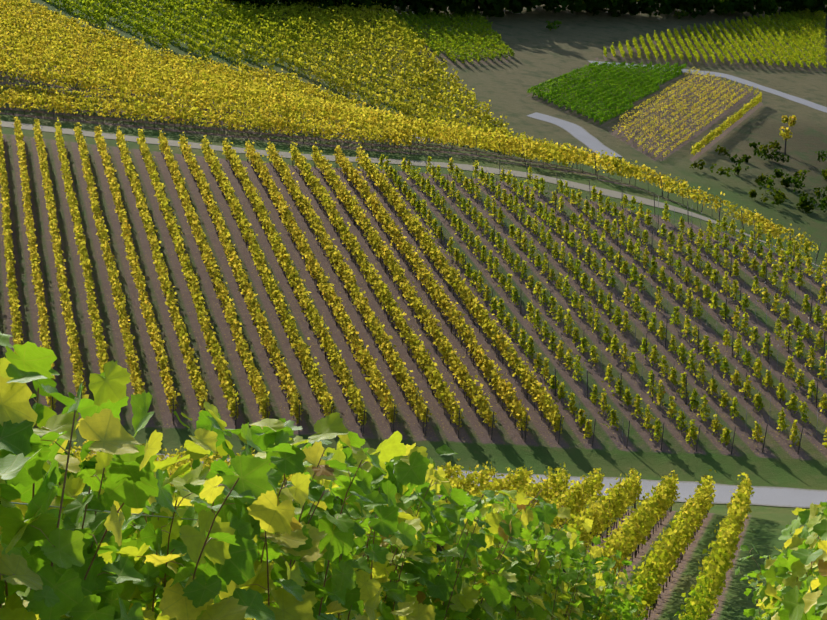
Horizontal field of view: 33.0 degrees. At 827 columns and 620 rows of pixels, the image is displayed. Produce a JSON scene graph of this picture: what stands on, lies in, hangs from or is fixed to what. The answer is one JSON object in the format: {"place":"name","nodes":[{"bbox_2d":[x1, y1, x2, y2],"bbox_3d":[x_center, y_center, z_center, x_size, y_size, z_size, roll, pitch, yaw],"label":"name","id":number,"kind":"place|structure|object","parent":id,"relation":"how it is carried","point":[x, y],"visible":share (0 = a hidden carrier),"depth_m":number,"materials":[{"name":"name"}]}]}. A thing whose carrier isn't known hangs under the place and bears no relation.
{"place":"outdoors","nodes":[
{"label":"outdoors","id":0,"kind":"place"},
{"bbox_2d":[0,0,826,619],"bbox_3d":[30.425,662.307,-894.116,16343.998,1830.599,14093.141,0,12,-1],"label":"terrain","id":1,"kind":"structure","parent":0,"point":[572,42],"depth_m":112.56,"materials":[{"name":"brown soil"}]},
{"bbox_2d":[11,502,570,619],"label":"trellis wires","id":2,"kind":"object","parent":1,"relation":"on","point":[158,516],"visible":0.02,"depth_m":3.49,"materials":[{"name":"grey metal"}]},
{"bbox_2d":[2,372,714,619],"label":"vine leaves","id":3,"kind":"object","parent":1,"relation":"on","point":[698,601],"visible":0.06,"depth_m":9.34,"materials":[{"name":"green plant"}]},
{"bbox_2d":[49,440,754,613],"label":"vine foliage","id":4,"kind":"object","parent":1,"relation":"on","point":[637,527],"depth_m":66.04,"materials":[{"name":"yellow plant"}]},
{"bbox_2d":[92,450,713,617],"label":"vineyard posts","id":5,"kind":"object","parent":1,"relation":"on","point":[439,548],"visible":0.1,"depth_m":61.73,"materials":[{"name":"brown wood"}]},
{"bbox_2d":[0,331,826,619],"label":"vine","id":6,"kind":"object","parent":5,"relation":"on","point":[230,566],"depth_m":4.06,"materials":[{"name":"green plant"}]},
{"bbox_2d":[0,398,818,619],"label":"vine petioles","id":7,"kind":"object","parent":1,"relation":"on","point":[277,534],"visible":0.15,"depth_m":4.04,"materials":[{"name":"green plant"}]},
{"bbox_2d":[0,4,824,453],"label":"vineyard posts","id":8,"kind":"object","parent":1,"relation":"on","point":[520,248],"visible":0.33,"depth_m":111.32,"materials":[{"name":"brown wood"}]},
{"bbox_2d":[0,0,826,447],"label":"vine","id":9,"kind":"object","parent":8,"relation":"on","point":[230,86],"depth_m":125.92,"materials":[{"name":"yellow plant"}]},
{"bbox_2d":[0,121,824,268],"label":"road","id":10,"kind":"structure","parent":1,"relation":"on","point":[615,194],"depth_m":135.07,"materials":[{"name":"grey asphalt"}]},
{"bbox_2d":[223,0,826,212],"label":"trees","id":11,"kind":"object","parent":1,"relation":"on","point":[490,8],"visible":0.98,"depth_m":230.52,"materials":[{"name":"green plant"}]},
{"bbox_2d":[386,154,826,448],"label":"vine stakes","id":12,"kind":"object","parent":1,"relation":"on","point":[644,301],"visible":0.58,"depth_m":105.18,"materials":[{"name":"wood"}]},
{"bbox_2d":[71,450,826,507],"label":"road","id":13,"kind":"structure","parent":0,"point":[783,497],"depth_m":82.92,"materials":[{"name":"grey asphalt"}]},
{"bbox_2d":[527,112,622,156],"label":"valley road","id":14,"kind":"structure","parent":0,"point":[584,136],"depth_m":172.80,"materials":[{"name":"grey asphalt"}]},
{"bbox_2d":[587,60,826,112],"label":"road","id":15,"kind":"structure","parent":0,"point":[782,94],"depth_m":211.81,"materials":[{"name":"grey asphalt"}]}
]}

